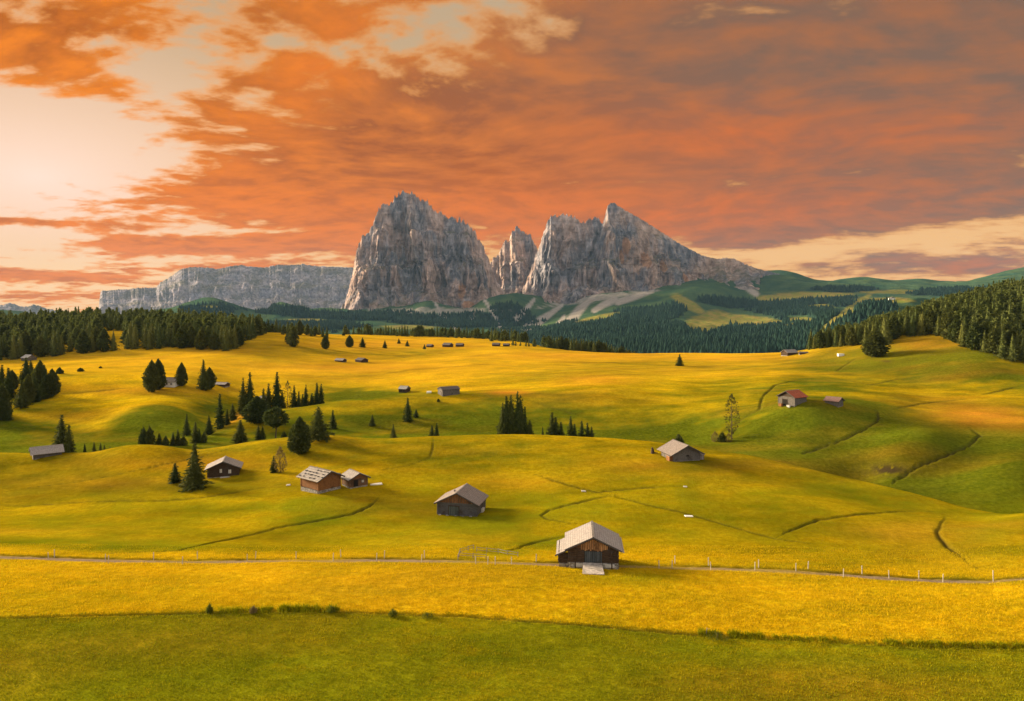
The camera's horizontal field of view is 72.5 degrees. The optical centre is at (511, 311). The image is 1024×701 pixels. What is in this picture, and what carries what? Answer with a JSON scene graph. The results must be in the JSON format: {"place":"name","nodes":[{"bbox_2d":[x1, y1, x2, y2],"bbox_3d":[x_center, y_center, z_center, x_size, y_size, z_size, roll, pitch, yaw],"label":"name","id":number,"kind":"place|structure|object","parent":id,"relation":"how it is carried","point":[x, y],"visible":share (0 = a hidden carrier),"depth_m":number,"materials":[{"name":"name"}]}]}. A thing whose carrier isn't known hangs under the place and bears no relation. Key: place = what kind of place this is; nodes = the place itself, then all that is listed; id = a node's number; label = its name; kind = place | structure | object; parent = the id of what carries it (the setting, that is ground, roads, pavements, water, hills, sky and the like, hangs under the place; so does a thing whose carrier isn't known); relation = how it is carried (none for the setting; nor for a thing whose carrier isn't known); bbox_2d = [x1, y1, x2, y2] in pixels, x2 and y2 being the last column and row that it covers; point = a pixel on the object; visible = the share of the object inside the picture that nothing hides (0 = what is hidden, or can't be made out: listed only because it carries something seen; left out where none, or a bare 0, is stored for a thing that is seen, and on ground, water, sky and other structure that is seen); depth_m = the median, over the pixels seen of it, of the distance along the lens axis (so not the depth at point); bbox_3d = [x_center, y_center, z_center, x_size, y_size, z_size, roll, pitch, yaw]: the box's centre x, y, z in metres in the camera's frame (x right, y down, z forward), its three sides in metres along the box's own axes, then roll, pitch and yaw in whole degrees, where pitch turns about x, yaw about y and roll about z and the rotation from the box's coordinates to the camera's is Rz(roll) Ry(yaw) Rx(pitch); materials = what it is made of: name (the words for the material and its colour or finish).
{"place":"outdoors","nodes":[
{"label":"outdoors","id":0,"kind":"place"},
{"bbox_2d":[0,303,55,313],"bbox_3d":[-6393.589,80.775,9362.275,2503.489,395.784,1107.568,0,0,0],"label":"mountain","id":1,"kind":"structure","parent":0,"point":[15,307],"depth_m":9318.89,"materials":[{"name":"grey stone"}]},
{"bbox_2d":[99,264,352,313],"bbox_3d":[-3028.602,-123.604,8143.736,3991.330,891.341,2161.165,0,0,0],"label":"mountain","id":2,"kind":"structure","parent":0,"point":[309,286],"depth_m":7924.93,"materials":[{"name":"grey stone"}]},
{"bbox_2d":[341,190,504,309],"bbox_3d":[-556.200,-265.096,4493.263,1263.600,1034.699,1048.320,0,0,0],"label":"mountain","id":3,"kind":"structure","parent":0,"point":[412,249],"depth_m":4365.71,"materials":[{"name":"grey stone"}]},
{"bbox_2d":[0,327,1023,700],"bbox_3d":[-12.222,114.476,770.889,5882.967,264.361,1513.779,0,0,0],"label":"ground","id":4,"kind":"structure","parent":0,"point":[912,445],"depth_m":135.65,"materials":[{"name":"yellow plant"}]},
{"bbox_2d":[0,383,13,420],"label":"stone pine tree","id":5,"kind":"object","parent":4,"relation":"on","point":[6,400],"visible":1,"depth_m":264.45,"materials":[{"name":"green plant"}]},
{"bbox_2d":[3,368,16,397],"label":"spruce tree","id":6,"kind":"object","parent":4,"relation":"on","point":[8,383],"visible":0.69,"depth_m":298.45,"materials":[{"name":"green plant"}]},
{"bbox_2d":[5,335,20,359],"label":"spruce tree","id":7,"kind":"object","parent":4,"relation":"on","point":[13,354],"visible":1,"depth_m":437.20,"materials":[{"name":"green plant"}]},
{"bbox_2d":[16,334,27,358],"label":"spruce tree","id":8,"kind":"object","parent":4,"relation":"on","point":[21,350],"visible":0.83,"depth_m":443.61,"materials":[{"name":"green plant"}]},
{"bbox_2d":[12,380,33,408],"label":"spruce tree","id":9,"kind":"object","parent":4,"relation":"on","point":[23,399],"visible":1,"depth_m":281.40,"materials":[{"name":"green plant"}]},
{"bbox_2d":[17,357,31,381],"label":"spruce tree","id":10,"kind":"object","parent":4,"relation":"on","point":[25,371],"visible":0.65,"depth_m":319.95,"materials":[{"name":"green plant"}]},
{"bbox_2d":[16,329,34,354],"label":"spruce tree","id":11,"kind":"object","parent":4,"relation":"on","point":[26,338],"visible":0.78,"depth_m":448.84,"materials":[{"name":"green plant"}]},
{"bbox_2d":[23,374,37,402],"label":"stone pine tree","id":12,"kind":"object","parent":4,"relation":"on","point":[29,386],"visible":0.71,"depth_m":287.55,"materials":[{"name":"green plant"}]},
{"bbox_2d":[30,360,45,385],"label":"stone pine tree","id":13,"kind":"object","parent":4,"relation":"on","point":[40,367],"visible":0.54,"depth_m":300.68,"materials":[{"name":"green plant"}]},
{"bbox_2d":[32,375,46,402],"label":"spruce tree","id":14,"kind":"object","parent":4,"relation":"on","point":[38,396],"visible":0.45,"depth_m":292.40,"materials":[{"name":"green plant"}]},
{"bbox_2d":[32,336,48,356],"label":"spruce tree","id":15,"kind":"object","parent":4,"relation":"on","point":[40,348],"visible":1,"depth_m":444.77,"materials":[{"name":"green plant"}]},
{"bbox_2d":[39,375,52,399],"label":"spruce tree","id":16,"kind":"object","parent":4,"relation":"on","point":[45,394],"visible":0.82,"depth_m":297.78,"materials":[{"name":"green plant"}]},
{"bbox_2d":[28,444,64,459],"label":"wooden barn","id":17,"kind":"structure","parent":4,"relation":"on","point":[38,452],"depth_m":184.15,"materials":[{"name":"wood"}]},
{"bbox_2d":[45,368,61,395],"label":"stone pine tree","id":18,"kind":"object","parent":4,"relation":"on","point":[53,382],"visible":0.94,"depth_m":300.76,"materials":[{"name":"green plant"}]},
{"bbox_2d":[47,331,60,356],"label":"spruce tree","id":19,"kind":"object","parent":4,"relation":"on","point":[54,349],"visible":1,"depth_m":446.76,"materials":[{"name":"green plant"}]},
{"bbox_2d":[51,415,73,450],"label":"spruce tree","id":20,"kind":"object","parent":4,"relation":"on","point":[59,436],"visible":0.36,"depth_m":204.39,"materials":[{"name":"green plant"}]},
{"bbox_2d":[62,424,77,452],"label":"spruce tree","id":21,"kind":"object","parent":4,"relation":"on","point":[68,444],"visible":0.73,"depth_m":202.64,"materials":[{"name":"green plant"}]},
{"bbox_2d":[74,329,91,353],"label":"spruce tree","id":22,"kind":"object","parent":4,"relation":"on","point":[83,345],"visible":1,"depth_m":449.93,"materials":[{"name":"green plant"}]},
{"bbox_2d":[88,326,99,349],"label":"spruce tree","id":23,"kind":"object","parent":4,"relation":"on","point":[95,332],"visible":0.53,"depth_m":458.43,"materials":[{"name":"green plant"}]},
{"bbox_2d":[96,328,111,351],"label":"spruce tree","id":24,"kind":"object","parent":4,"relation":"on","point":[103,340],"visible":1,"depth_m":451.38,"materials":[{"name":"green plant"}]},
{"bbox_2d":[128,325,139,349],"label":"spruce tree","id":25,"kind":"object","parent":4,"relation":"on","point":[134,339],"visible":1,"depth_m":456.17,"materials":[{"name":"green plant"}]},
{"bbox_2d":[137,426,148,443],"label":"spruce tree","id":26,"kind":"object","parent":4,"relation":"on","point":[141,439],"visible":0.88,"depth_m":221.14,"materials":[{"name":"green plant"}]},
{"bbox_2d":[144,326,154,349],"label":"spruce tree","id":27,"kind":"object","parent":4,"relation":"on","point":[149,344],"visible":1,"depth_m":452.58,"materials":[{"name":"green plant"}]},
{"bbox_2d":[145,425,155,444],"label":"spruce tree","id":28,"kind":"object","parent":4,"relation":"on","point":[149,436],"visible":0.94,"depth_m":221.34,"materials":[{"name":"green plant"}]},
{"bbox_2d":[141,360,161,391],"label":"stone pine tree","id":29,"kind":"object","parent":4,"relation":"on","point":[153,381],"visible":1,"depth_m":300.15,"materials":[{"name":"green plant"}]},
{"bbox_2d":[154,323,164,348],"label":"spruce tree","id":30,"kind":"object","parent":4,"relation":"on","point":[159,342],"visible":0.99,"depth_m":454.13,"materials":[{"name":"green plant"}]},
{"bbox_2d":[155,359,167,389],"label":"stone pine tree","id":31,"kind":"object","parent":4,"relation":"on","point":[160,368],"visible":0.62,"depth_m":305.91,"materials":[{"name":"green plant"}]},
{"bbox_2d":[165,377,178,386],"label":"white chalet","id":32,"kind":"object","parent":4,"relation":"on","point":[171,381],"visible":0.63,"depth_m":311.04,"materials":[{"name":"stone"}]},
{"bbox_2d":[167,463,183,483],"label":"spruce tree","id":33,"kind":"object","parent":4,"relation":"on","point":[175,477],"visible":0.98,"depth_m":159.41,"materials":[{"name":"green plant"}]},
{"bbox_2d":[174,362,187,385],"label":"stone pine tree","id":34,"kind":"object","parent":4,"relation":"on","point":[181,375],"visible":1,"depth_m":312.23,"materials":[{"name":"green plant"}]},
{"bbox_2d":[174,325,188,348],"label":"spruce tree","id":35,"kind":"object","parent":4,"relation":"on","point":[180,337],"visible":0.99,"depth_m":451.50,"materials":[{"name":"green plant"}]},
{"bbox_2d":[181,413,190,435],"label":"spruce tree","id":36,"kind":"object","parent":4,"relation":"on","point":[186,429],"visible":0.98,"depth_m":234.98,"materials":[{"name":"green plant"}]},
{"bbox_2d":[186,325,196,347],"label":"spruce tree","id":37,"kind":"object","parent":4,"relation":"on","point":[192,333],"visible":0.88,"depth_m":454.83,"materials":[{"name":"green plant"}]},
{"bbox_2d":[188,422,199,443],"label":"spruce tree","id":38,"kind":"object","parent":4,"relation":"on","point":[194,435],"visible":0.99,"depth_m":224.85,"materials":[{"name":"green plant"}]},
{"bbox_2d":[177,443,214,492],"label":"spruce tree","id":39,"kind":"object","parent":4,"relation":"on","point":[194,478],"visible":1,"depth_m":154.72,"materials":[{"name":"green plant"}]},
{"bbox_2d":[194,327,208,349],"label":"spruce tree","id":40,"kind":"object","parent":4,"relation":"on","point":[200,341],"visible":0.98,"depth_m":444.80,"materials":[{"name":"green plant"}]},
{"bbox_2d":[196,359,210,389],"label":"spruce tree","id":41,"kind":"object","parent":4,"relation":"on","point":[202,379],"visible":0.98,"depth_m":312.60,"materials":[{"name":"green plant"}]},
{"bbox_2d":[203,415,215,434],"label":"spruce tree","id":42,"kind":"object","parent":4,"relation":"on","point":[208,429],"visible":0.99,"depth_m":237.74,"materials":[{"name":"green plant"}]},
{"bbox_2d":[206,367,217,388],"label":"stone pine tree","id":43,"kind":"object","parent":4,"relation":"on","point":[213,378],"visible":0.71,"depth_m":316.86,"materials":[{"name":"green plant"}]},
{"bbox_2d":[208,331,220,349],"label":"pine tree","id":44,"kind":"object","parent":4,"relation":"on","point":[214,339],"visible":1,"depth_m":443.13,"materials":[{"name":"green plant"}]},
{"bbox_2d":[213,394,225,428],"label":"spruce tree","id":45,"kind":"object","parent":4,"relation":"on","point":[220,420],"visible":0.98,"depth_m":246.32,"materials":[{"name":"green plant"}]},
{"bbox_2d":[204,456,243,477],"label":"wooden barn","id":46,"kind":"structure","parent":4,"relation":"on","point":[224,467],"depth_m":163.41,"materials":[{"name":"wood"}]},
{"bbox_2d":[218,325,234,350],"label":"spruce tree","id":47,"kind":"object","parent":4,"relation":"on","point":[225,344],"visible":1,"depth_m":439.22,"materials":[{"name":"green plant"}]},
{"bbox_2d":[230,324,239,348],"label":"spruce tree","id":48,"kind":"object","parent":4,"relation":"on","point":[234,344],"visible":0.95,"depth_m":448.10,"materials":[{"name":"green plant"}]},
{"bbox_2d":[232,325,245,345],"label":"spruce tree","id":49,"kind":"object","parent":4,"relation":"on","point":[239,334],"visible":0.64,"depth_m":457.13,"materials":[{"name":"green plant"}]},
{"bbox_2d":[229,420,249,443],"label":"spruce tree","id":50,"kind":"object","parent":4,"relation":"on","point":[239,435],"visible":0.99,"depth_m":223.34,"materials":[{"name":"green plant"}]},
{"bbox_2d":[237,379,246,413],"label":"spruce tree","id":51,"kind":"object","parent":4,"relation":"on","point":[242,391],"visible":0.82,"depth_m":278.37,"materials":[{"name":"green plant"}]},
{"bbox_2d":[242,372,254,413],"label":"spruce tree","id":52,"kind":"object","parent":4,"relation":"on","point":[249,394],"visible":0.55,"depth_m":278.35,"materials":[{"name":"green plant"}]},
{"bbox_2d":[240,396,269,423],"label":"stone pine tree","id":53,"kind":"object","parent":4,"relation":"on","point":[256,407],"visible":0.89,"depth_m":243.16,"materials":[{"name":"green plant"}]},
{"bbox_2d":[261,406,289,437],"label":"stone pine tree","id":54,"kind":"object","parent":4,"relation":"on","point":[274,415],"visible":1,"depth_m":229.17,"materials":[{"name":"green plant"}]},
{"bbox_2d":[269,372,285,408],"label":"spruce tree","id":55,"kind":"object","parent":4,"relation":"on","point":[276,396],"visible":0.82,"depth_m":284.26,"materials":[{"name":"green plant"}]},
{"bbox_2d":[272,446,287,471],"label":"tree","id":56,"kind":"object","parent":4,"relation":"on","point":[279,462],"visible":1,"depth_m":163.38,"materials":[{"name":"plant"}]},
{"bbox_2d":[286,326,299,346],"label":"spruce tree","id":57,"kind":"object","parent":4,"relation":"on","point":[293,340],"visible":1,"depth_m":468.58,"materials":[{"name":"green plant"}]},
{"bbox_2d":[286,416,312,454],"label":"stone pine tree","id":58,"kind":"object","parent":4,"relation":"on","point":[300,439],"visible":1,"depth_m":175.43,"materials":[{"name":"green plant"}]},
{"bbox_2d":[296,466,344,493],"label":"wooden barn","id":59,"kind":"structure","parent":4,"relation":"on","point":[315,479],"depth_m":145.53,"materials":[{"name":"wood"}]},
{"bbox_2d":[309,406,334,442],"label":"spruce tree","id":60,"kind":"object","parent":4,"relation":"on","point":[318,431],"visible":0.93,"depth_m":183.76,"materials":[{"name":"green plant"}]},
{"bbox_2d":[341,469,370,488],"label":"wooden hut","id":61,"kind":"object","parent":4,"relation":"on","point":[352,478],"visible":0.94,"depth_m":148.65,"materials":[{"name":"wood"}]},
{"bbox_2d":[401,398,413,422],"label":"spruce tree","id":62,"kind":"object","parent":4,"relation":"on","point":[407,417],"visible":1,"depth_m":248.09,"materials":[{"name":"green plant"}]},
{"bbox_2d":[437,386,459,395],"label":"wooden hut","id":63,"kind":"object","parent":4,"relation":"on","point":[448,390],"visible":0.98,"depth_m":273.96,"materials":[{"name":"wood"}]},
{"bbox_2d":[434,483,488,516],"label":"wooden barn","id":64,"kind":"structure","parent":4,"relation":"on","point":[466,499],"depth_m":131.71,"materials":[{"name":"wood"}]},
{"bbox_2d":[448,505,459,515],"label":"door","id":65,"kind":"structure","parent":64,"relation":"in","point":[452,510],"depth_m":131.48,"materials":[{"name":"grey wood"}]},
{"bbox_2d":[495,403,506,433],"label":"stone pine tree","id":66,"kind":"object","parent":4,"relation":"on","point":[501,417],"visible":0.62,"depth_m":209.57,"materials":[{"name":"green plant"}]},
{"bbox_2d":[500,396,512,433],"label":"spruce tree","id":67,"kind":"object","parent":4,"relation":"on","point":[506,407],"visible":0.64,"depth_m":209.34,"materials":[{"name":"green plant"}]},
{"bbox_2d":[500,395,517,433],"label":"spruce tree","id":68,"kind":"object","parent":4,"relation":"on","point":[511,412],"visible":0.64,"depth_m":209.20,"materials":[{"name":"green plant"}]},
{"bbox_2d":[0,276,1023,352],"bbox_3d":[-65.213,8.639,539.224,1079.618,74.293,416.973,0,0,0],"label":"conifer forest","id":69,"kind":"object","parent":4,"relation":"on","point":[998,303],"visible":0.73,"depth_m":502.63,"materials":[{"name":"green plant"}]},
{"bbox_2d":[513,391,524,433],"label":"spruce tree","id":70,"kind":"object","parent":4,"relation":"on","point":[516,410],"visible":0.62,"depth_m":209.44,"materials":[{"name":"green plant"}]},
{"bbox_2d":[513,395,528,433],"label":"stone pine tree","id":71,"kind":"object","parent":4,"relation":"on","point":[521,412],"visible":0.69,"depth_m":209.24,"materials":[{"name":"green plant"}]},
{"bbox_2d":[545,412,554,434],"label":"spruce tree","id":72,"kind":"object","parent":4,"relation":"on","point":[551,424],"visible":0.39,"depth_m":207.65,"materials":[{"name":"green plant"}]},
{"bbox_2d":[555,521,623,574],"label":"wooden barn","id":73,"kind":"structure","parent":4,"relation":"on","point":[592,547],"depth_m":96.47,"materials":[{"name":"wood"}]},
{"bbox_2d":[584,551,601,562],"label":"hay door","id":74,"kind":"structure","parent":73,"relation":"in","point":[589,556],"depth_m":96.29,"materials":[{"name":"grey wood"}]},
{"bbox_2d":[657,439,704,461],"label":"wooden barn","id":75,"kind":"structure","parent":4,"relation":"on","point":[674,450],"depth_m":163.84,"materials":[{"name":"wood"}]},
{"bbox_2d":[722,394,739,438],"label":"larch tree","id":76,"kind":"object","parent":4,"relation":"on","point":[730,416],"visible":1,"depth_m":218.76,"materials":[{"name":"yellow plant"}]},
{"bbox_2d":[781,349,797,355],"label":"wooden hut","id":77,"kind":"object","parent":4,"relation":"on","point":[785,352],"visible":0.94,"depth_m":428.35,"materials":[{"name":"wood"}]},
{"bbox_2d":[776,389,807,407],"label":"wooden barn","id":78,"kind":"structure","parent":4,"relation":"on","point":[789,398],"depth_m":229.87,"materials":[{"name":"wood"}]},
{"bbox_2d":[813,330,825,347],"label":"spruce tree","id":79,"kind":"object","parent":4,"relation":"on","point":[820,337],"visible":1,"depth_m":424.43,"materials":[{"name":"green plant"}]},
{"bbox_2d":[823,396,844,406],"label":"wooden hut","id":80,"kind":"object","parent":4,"relation":"on","point":[836,401],"visible":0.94,"depth_m":228.62,"materials":[{"name":"wood"}]},
{"bbox_2d":[845,326,857,345],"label":"spruce tree","id":81,"kind":"object","parent":4,"relation":"on","point":[851,336],"visible":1,"depth_m":407.27,"materials":[{"name":"green plant"}]},
{"bbox_2d":[862,329,890,356],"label":"stone pine tree","id":82,"kind":"object","parent":4,"relation":"on","point":[875,342],"visible":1,"depth_m":362.59,"materials":[{"name":"green plant"}]},
{"bbox_2d":[880,318,893,343],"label":"spruce tree","id":83,"kind":"object","parent":4,"relation":"on","point":[885,332],"visible":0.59,"depth_m":388.56,"materials":[{"name":"green plant"}]},
{"bbox_2d":[888,314,902,339],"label":"spruce tree","id":84,"kind":"object","parent":4,"relation":"on","point":[893,322],"visible":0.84,"depth_m":395.98,"materials":[{"name":"green plant"}]},
{"bbox_2d":[906,313,917,336],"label":"spruce tree","id":85,"kind":"object","parent":4,"relation":"on","point":[912,328],"visible":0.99,"depth_m":394.84,"materials":[{"name":"green plant"}]},
{"bbox_2d":[916,311,927,335],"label":"spruce tree","id":86,"kind":"object","parent":4,"relation":"on","point":[921,329],"visible":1,"depth_m":392.05,"materials":[{"name":"green plant"}]},
{"bbox_2d":[924,310,937,333],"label":"spruce tree","id":87,"kind":"object","parent":4,"relation":"on","point":[931,320],"visible":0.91,"depth_m":389.68,"materials":[{"name":"green plant"}]},
{"bbox_2d":[939,312,953,339],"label":"spruce tree","id":88,"kind":"object","parent":4,"relation":"on","point":[946,321],"visible":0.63,"depth_m":372.19,"materials":[{"name":"green plant"}]},
{"bbox_2d":[947,318,960,342],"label":"spruce tree","id":89,"kind":"object","parent":4,"relation":"on","point":[954,326],"visible":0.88,"depth_m":363.41,"materials":[{"name":"green plant"}]},
{"bbox_2d":[956,322,969,347],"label":"spruce tree","id":90,"kind":"object","parent":4,"relation":"on","point":[962,339],"visible":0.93,"depth_m":354.02,"materials":[{"name":"green plant"}]},
{"bbox_2d":[964,321,982,349],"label":"spruce tree","id":91,"kind":"object","parent":4,"relation":"on","point":[973,337],"visible":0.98,"depth_m":343.67,"materials":[{"name":"green plant"}]},
{"bbox_2d":[979,321,990,347],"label":"spruce tree","id":92,"kind":"object","parent":4,"relation":"on","point":[983,325],"visible":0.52,"depth_m":343.72,"materials":[{"name":"green plant"}]},
{"bbox_2d":[983,327,1000,353],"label":"spruce tree","id":93,"kind":"object","parent":4,"relation":"on","point":[993,338],"visible":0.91,"depth_m":335.67,"materials":[{"name":"green plant"}]},
{"bbox_2d":[993,328,1008,358],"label":"spruce tree","id":94,"kind":"object","parent":4,"relation":"on","point":[1002,349],"visible":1,"depth_m":329.21,"materials":[{"name":"green plant"}]},
{"bbox_2d":[1006,326,1019,346],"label":"spruce tree","id":95,"kind":"object","parent":4,"relation":"on","point":[1013,329],"visible":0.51,"depth_m":338.52,"materials":[{"name":"green plant"}]},
{"bbox_2d":[1005,333,1021,361],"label":"spruce tree","id":96,"kind":"object","parent":4,"relation":"on","point":[1012,357],"visible":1,"depth_m":325.99,"materials":[{"name":"green plant"}]},
{"bbox_2d":[0,267,1023,352],"bbox_3d":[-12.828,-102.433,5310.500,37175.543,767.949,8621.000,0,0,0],"label":"hills","id":97,"kind":"structure","parent":0,"point":[782,285],"depth_m":3959.66,"materials":[{"name":"green plant"}]},
{"bbox_2d":[178,284,987,352],"bbox_3d":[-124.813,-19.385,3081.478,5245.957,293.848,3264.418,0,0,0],"label":"distant forest","id":98,"kind":"object","parent":97,"relation":"on","point":[663,335],"visible":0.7,"depth_m":2833.01,"materials":[{"name":"green plant"}]},
{"bbox_2d":[0,0,1023,311],"label":"sky","id":99,"kind":"structure","parent":0,"point":[143,142],"materials":[{"name":"orange"}]},
{"bbox_2d":[490,226,537,293],"bbox_3d":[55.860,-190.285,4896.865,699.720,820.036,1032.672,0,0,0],"label":"mountain","id":100,"kind":"structure","parent":0,"point":[512,262],"depth_m":4812.95,"materials":[{"name":"grey stone"}]},
{"bbox_2d":[522,214,602,303],"bbox_3d":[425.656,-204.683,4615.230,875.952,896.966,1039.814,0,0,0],"label":"mountain","id":101,"kind":"structure","parent":0,"point":[564,268],"depth_m":4527.77,"materials":[{"name":"grey stone"}]},
{"bbox_2d":[592,203,779,292],"bbox_3d":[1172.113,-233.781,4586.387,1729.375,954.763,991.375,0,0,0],"label":"mountain","id":102,"kind":"structure","parent":0,"point":[631,251],"depth_m":4454.31,"materials":[{"name":"grey stone"}]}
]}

